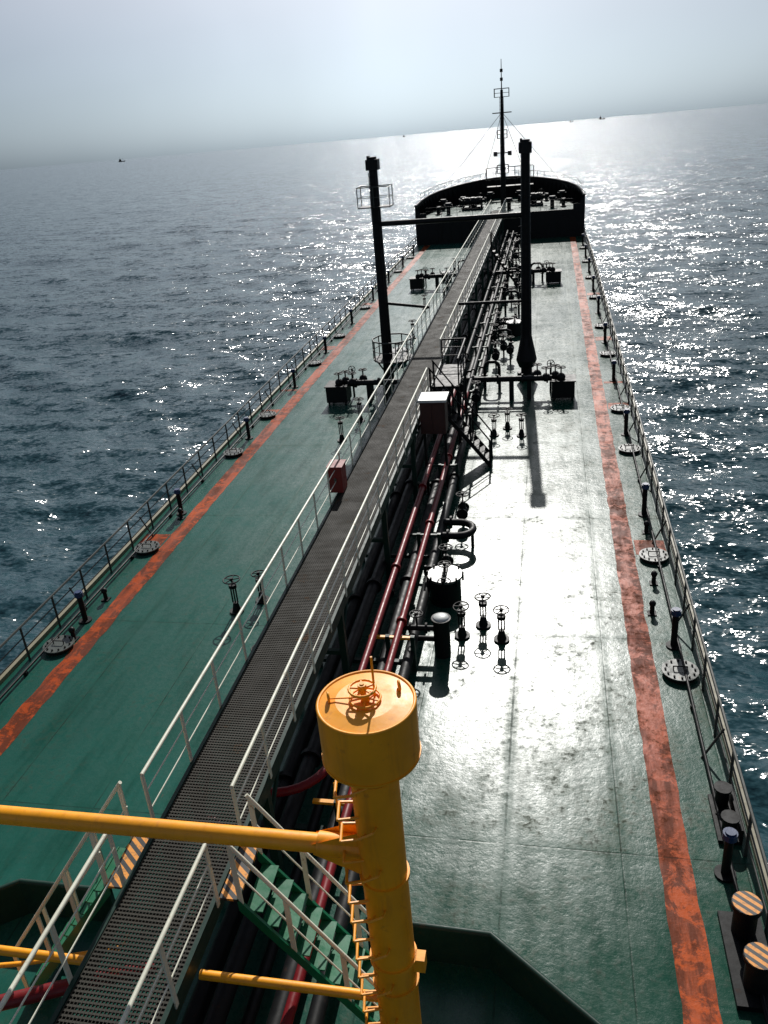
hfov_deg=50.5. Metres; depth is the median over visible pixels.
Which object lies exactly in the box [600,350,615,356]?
manhole cover
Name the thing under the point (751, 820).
deck railing
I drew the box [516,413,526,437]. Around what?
handwheel valve
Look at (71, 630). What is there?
deck drain valve
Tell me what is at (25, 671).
hydraulic line
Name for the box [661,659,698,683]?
manhole cover
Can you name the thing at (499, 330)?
riser pipe
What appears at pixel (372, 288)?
air vent pipe
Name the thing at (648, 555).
manhole cover
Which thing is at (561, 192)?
mushroom ventilator
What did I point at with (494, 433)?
handwheel valve
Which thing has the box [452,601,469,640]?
handwheel valve
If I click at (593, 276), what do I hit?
air vent pipe
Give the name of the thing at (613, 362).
air vent pipe
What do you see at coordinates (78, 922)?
staircase
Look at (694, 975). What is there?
orange deck line
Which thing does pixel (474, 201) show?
anchor windlass
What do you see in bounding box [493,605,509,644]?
handwheel valve
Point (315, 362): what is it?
manhole cover
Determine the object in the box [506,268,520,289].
riser pipe
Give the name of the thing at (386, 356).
kingpost
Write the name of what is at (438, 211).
mooring bollard
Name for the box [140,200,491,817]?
catwalk railing
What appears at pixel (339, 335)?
manhole cover
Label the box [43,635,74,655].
manhole cover
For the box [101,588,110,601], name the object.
deck drain valve
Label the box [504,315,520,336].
tank hatch
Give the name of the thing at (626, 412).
air vent pipe
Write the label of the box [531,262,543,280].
riser pipe
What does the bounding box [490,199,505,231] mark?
catwalk railing
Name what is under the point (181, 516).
deck drain valve
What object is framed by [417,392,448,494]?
foam monitor cabinet
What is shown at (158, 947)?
catwalk railing
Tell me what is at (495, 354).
gate valve
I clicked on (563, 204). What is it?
mooring bollard
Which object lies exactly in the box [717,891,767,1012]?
mooring bollard
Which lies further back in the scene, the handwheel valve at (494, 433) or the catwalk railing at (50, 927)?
the handwheel valve at (494, 433)
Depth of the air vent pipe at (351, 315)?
53.43 m
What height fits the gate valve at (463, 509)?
1.136 m
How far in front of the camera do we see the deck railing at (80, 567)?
29.03 m
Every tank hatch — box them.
[392,344,407,363]
[424,560,463,607]
[439,267,452,281]
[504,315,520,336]
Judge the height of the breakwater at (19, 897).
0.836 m
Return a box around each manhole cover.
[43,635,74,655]
[134,541,159,555]
[223,448,242,457]
[259,411,275,418]
[307,360,321,365]
[333,333,345,337]
[359,305,370,309]
[588,294,600,298]
[594,323,607,328]
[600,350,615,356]
[610,404,629,412]
[618,443,640,454]
[639,547,668,564]
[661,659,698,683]
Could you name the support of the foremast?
on the forecastle
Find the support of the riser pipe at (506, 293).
on the deck
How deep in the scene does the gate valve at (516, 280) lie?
57.69 m
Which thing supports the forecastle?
on the deck
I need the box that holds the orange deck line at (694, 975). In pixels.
[0,237,722,1023]
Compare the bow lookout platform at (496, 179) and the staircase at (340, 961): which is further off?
the bow lookout platform at (496, 179)
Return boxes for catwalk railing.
[0,834,124,1023]
[119,843,219,1023]
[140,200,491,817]
[230,368,428,825]
[439,233,489,364]
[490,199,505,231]
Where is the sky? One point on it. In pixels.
(82, 81)
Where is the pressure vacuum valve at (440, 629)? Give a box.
[402,609,450,658]
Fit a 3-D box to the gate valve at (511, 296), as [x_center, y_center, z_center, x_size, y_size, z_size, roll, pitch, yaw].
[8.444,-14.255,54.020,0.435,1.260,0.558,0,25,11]
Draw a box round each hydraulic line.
[0,247,416,699]
[584,247,767,1023]
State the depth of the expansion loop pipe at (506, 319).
48.44 m
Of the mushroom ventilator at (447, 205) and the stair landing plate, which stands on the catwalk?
the stair landing plate
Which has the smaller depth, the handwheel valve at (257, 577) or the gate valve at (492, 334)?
the handwheel valve at (257, 577)
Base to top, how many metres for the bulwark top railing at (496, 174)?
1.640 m
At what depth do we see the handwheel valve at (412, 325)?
48.46 m
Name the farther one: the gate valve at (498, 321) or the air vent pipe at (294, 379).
the gate valve at (498, 321)
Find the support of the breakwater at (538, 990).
on the deck
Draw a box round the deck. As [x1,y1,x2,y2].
[0,236,767,1023]
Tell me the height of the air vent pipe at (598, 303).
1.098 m
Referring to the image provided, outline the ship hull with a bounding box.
[0,234,767,905]
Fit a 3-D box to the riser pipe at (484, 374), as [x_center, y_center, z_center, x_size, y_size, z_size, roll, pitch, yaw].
[5.103,-6.483,38.469,0.960,1.376,0.280,0,25,11]
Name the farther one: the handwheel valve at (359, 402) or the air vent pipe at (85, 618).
the handwheel valve at (359, 402)
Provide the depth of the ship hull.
23.50 m
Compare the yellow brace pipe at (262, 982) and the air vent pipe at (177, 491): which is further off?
the air vent pipe at (177, 491)
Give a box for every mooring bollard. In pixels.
[435,206,442,214]
[560,198,566,206]
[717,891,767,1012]
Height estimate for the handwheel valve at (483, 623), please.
0.928 m
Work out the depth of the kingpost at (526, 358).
37.60 m
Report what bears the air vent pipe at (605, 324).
on the deck
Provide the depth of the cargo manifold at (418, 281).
60.83 m
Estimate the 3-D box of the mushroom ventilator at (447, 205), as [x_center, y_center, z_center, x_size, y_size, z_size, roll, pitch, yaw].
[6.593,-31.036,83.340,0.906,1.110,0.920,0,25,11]
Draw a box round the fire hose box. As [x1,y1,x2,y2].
[326,459,346,492]
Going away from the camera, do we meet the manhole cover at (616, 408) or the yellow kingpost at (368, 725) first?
the yellow kingpost at (368, 725)
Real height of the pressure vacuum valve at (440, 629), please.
1.205 m
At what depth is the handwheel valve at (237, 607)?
22.43 m
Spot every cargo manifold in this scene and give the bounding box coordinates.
[324,360,575,404]
[409,260,561,290]
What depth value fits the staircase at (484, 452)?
30.12 m
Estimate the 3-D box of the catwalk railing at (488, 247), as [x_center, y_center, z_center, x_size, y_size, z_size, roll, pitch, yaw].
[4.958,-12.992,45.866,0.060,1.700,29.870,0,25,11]
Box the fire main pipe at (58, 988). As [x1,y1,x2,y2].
[0,949,154,1010]
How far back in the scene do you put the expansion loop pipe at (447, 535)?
24.58 m
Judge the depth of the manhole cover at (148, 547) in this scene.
26.37 m
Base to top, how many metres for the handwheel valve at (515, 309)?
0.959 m
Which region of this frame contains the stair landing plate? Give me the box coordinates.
[105,837,257,901]
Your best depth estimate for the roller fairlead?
14.79 m
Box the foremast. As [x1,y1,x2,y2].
[436,66,567,203]
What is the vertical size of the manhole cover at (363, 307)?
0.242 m
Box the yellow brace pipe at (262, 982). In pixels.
[0,945,377,1002]
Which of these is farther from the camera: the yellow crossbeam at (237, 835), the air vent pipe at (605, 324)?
the air vent pipe at (605, 324)
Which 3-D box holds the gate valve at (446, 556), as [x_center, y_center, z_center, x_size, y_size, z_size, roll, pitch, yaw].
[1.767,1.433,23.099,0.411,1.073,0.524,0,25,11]
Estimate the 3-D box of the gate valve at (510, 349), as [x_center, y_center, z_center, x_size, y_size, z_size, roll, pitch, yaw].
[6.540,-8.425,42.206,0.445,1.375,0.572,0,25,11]
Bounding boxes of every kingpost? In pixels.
[312,656,426,1023]
[356,156,412,378]
[516,138,536,375]
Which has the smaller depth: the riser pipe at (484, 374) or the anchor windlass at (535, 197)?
the riser pipe at (484, 374)
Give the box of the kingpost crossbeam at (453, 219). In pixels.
[380,212,520,308]
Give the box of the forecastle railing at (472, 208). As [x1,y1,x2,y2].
[426,198,573,217]
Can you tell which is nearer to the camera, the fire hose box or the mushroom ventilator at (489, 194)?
the fire hose box
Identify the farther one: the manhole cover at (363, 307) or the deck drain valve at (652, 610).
the manhole cover at (363, 307)
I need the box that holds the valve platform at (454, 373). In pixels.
[435,338,467,443]
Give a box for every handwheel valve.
[222,575,243,614]
[251,570,268,603]
[335,416,346,442]
[354,397,364,422]
[408,319,416,338]
[421,295,426,308]
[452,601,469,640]
[474,592,490,629]
[488,413,499,436]
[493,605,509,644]
[498,325,505,343]
[502,407,512,429]
[512,303,518,318]
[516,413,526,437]
[517,282,520,296]
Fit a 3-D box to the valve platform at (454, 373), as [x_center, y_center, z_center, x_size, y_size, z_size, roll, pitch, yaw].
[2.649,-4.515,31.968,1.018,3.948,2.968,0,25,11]
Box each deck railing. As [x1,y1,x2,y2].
[0,235,418,675]
[583,225,767,934]
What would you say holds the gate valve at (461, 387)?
on the deck
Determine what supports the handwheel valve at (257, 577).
on the deck
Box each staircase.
[13,781,131,987]
[225,793,379,1022]
[428,360,492,467]
[490,232,517,281]
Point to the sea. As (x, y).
(162, 319)
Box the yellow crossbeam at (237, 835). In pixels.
[0,805,359,859]
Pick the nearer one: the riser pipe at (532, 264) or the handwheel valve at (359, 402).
the handwheel valve at (359, 402)
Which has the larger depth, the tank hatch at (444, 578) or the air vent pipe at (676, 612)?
the tank hatch at (444, 578)
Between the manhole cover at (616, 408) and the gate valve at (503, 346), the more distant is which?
the gate valve at (503, 346)
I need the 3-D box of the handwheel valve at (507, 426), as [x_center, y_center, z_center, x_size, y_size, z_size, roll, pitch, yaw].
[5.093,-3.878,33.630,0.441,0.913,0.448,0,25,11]
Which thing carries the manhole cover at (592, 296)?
on the deck
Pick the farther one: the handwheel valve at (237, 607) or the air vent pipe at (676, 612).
the handwheel valve at (237, 607)
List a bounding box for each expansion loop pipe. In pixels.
[440,516,476,554]
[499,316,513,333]
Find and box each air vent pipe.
[74,590,91,623]
[174,488,186,515]
[243,417,252,439]
[291,369,298,387]
[322,336,328,352]
[349,309,354,323]
[371,287,375,299]
[587,257,590,272]
[590,275,595,290]
[595,295,600,313]
[601,322,607,343]
[609,360,616,381]
[621,408,629,435]
[638,482,649,516]
[666,607,681,650]
[714,827,737,882]
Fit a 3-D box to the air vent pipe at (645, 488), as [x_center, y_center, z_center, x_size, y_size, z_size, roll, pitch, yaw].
[8.207,-0.396,25.643,0.351,1.090,0.360,0,25,11]
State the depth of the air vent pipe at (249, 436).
35.08 m
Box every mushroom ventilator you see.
[439,199,446,209]
[444,203,452,214]
[486,192,493,202]
[506,198,512,209]
[548,195,556,207]
[558,190,565,201]
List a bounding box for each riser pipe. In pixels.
[482,360,500,388]
[493,328,513,347]
[504,290,520,313]
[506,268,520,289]
[511,252,520,267]
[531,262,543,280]
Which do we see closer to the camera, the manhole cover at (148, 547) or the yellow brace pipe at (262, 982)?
the yellow brace pipe at (262, 982)
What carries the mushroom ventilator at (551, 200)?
on the forecastle
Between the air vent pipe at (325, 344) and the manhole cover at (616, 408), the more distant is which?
the air vent pipe at (325, 344)
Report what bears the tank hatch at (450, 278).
on the deck
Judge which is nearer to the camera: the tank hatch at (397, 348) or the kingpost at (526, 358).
the kingpost at (526, 358)
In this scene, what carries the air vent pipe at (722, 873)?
on the deck
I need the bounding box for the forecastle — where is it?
[414,176,585,245]
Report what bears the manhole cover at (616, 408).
on the deck
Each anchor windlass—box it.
[459,193,486,210]
[519,189,546,205]
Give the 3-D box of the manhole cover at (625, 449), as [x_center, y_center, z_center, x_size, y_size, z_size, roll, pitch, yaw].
[9.211,-2.396,30.568,0.820,0.242,0.820,0,25,11]
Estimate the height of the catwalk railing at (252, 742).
1.516 m
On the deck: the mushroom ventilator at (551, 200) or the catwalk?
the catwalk
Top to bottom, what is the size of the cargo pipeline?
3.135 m
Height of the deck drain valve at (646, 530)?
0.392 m
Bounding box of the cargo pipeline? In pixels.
[148,230,516,1023]
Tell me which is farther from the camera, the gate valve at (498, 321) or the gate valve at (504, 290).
the gate valve at (504, 290)
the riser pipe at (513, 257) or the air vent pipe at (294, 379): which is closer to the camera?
the air vent pipe at (294, 379)
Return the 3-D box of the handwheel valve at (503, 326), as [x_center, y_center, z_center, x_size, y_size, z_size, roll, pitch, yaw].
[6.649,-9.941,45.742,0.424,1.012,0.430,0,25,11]
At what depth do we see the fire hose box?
22.21 m
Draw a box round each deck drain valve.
[68,627,79,641]
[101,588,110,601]
[177,508,185,519]
[642,521,649,533]
[647,600,656,615]
[649,571,657,585]
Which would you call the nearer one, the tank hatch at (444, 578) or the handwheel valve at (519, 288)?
the tank hatch at (444, 578)
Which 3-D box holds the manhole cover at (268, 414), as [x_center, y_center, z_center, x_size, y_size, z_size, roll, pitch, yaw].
[-5.403,-4.520,37.721,0.820,0.242,0.820,0,25,11]
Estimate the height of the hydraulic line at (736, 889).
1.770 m
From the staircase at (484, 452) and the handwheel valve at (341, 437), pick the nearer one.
the staircase at (484, 452)
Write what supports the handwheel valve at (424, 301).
on the deck
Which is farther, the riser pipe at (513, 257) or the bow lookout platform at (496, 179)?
the bow lookout platform at (496, 179)
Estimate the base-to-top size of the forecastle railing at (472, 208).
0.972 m
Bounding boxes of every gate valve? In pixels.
[438,543,453,564]
[456,491,468,518]
[460,380,462,404]
[471,380,480,415]
[490,324,498,341]
[491,342,499,366]
[494,312,501,337]
[499,334,507,356]
[501,282,507,296]
[506,336,513,362]
[508,287,513,306]
[513,272,519,290]
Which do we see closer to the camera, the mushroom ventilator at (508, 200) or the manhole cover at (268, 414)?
the manhole cover at (268, 414)
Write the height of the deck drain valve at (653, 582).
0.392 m
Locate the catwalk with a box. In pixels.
[48,210,505,1023]
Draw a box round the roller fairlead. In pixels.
[708,781,743,845]
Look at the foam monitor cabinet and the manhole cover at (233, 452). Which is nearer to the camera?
the foam monitor cabinet
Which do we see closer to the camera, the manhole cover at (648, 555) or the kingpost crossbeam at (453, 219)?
the manhole cover at (648, 555)
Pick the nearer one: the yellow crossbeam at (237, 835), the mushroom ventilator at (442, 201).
the yellow crossbeam at (237, 835)
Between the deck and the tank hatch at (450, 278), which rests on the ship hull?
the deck
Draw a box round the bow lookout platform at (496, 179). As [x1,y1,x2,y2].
[486,164,533,201]
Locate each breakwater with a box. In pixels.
[0,878,114,924]
[365,916,601,1023]
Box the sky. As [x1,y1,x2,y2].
[0,0,767,169]
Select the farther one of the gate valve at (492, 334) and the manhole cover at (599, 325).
the manhole cover at (599, 325)
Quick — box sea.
[0,103,767,861]
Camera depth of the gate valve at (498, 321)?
46.80 m
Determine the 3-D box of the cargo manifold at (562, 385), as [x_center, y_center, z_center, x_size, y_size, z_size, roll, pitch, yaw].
[2.957,-5.977,37.656,11.500,1.549,1.350,0,25,11]
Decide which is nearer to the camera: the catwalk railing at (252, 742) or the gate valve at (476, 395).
the catwalk railing at (252, 742)
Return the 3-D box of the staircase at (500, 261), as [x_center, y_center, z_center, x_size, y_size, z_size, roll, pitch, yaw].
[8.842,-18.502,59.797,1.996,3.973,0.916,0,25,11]
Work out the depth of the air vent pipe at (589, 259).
62.59 m
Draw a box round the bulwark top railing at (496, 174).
[420,170,580,196]

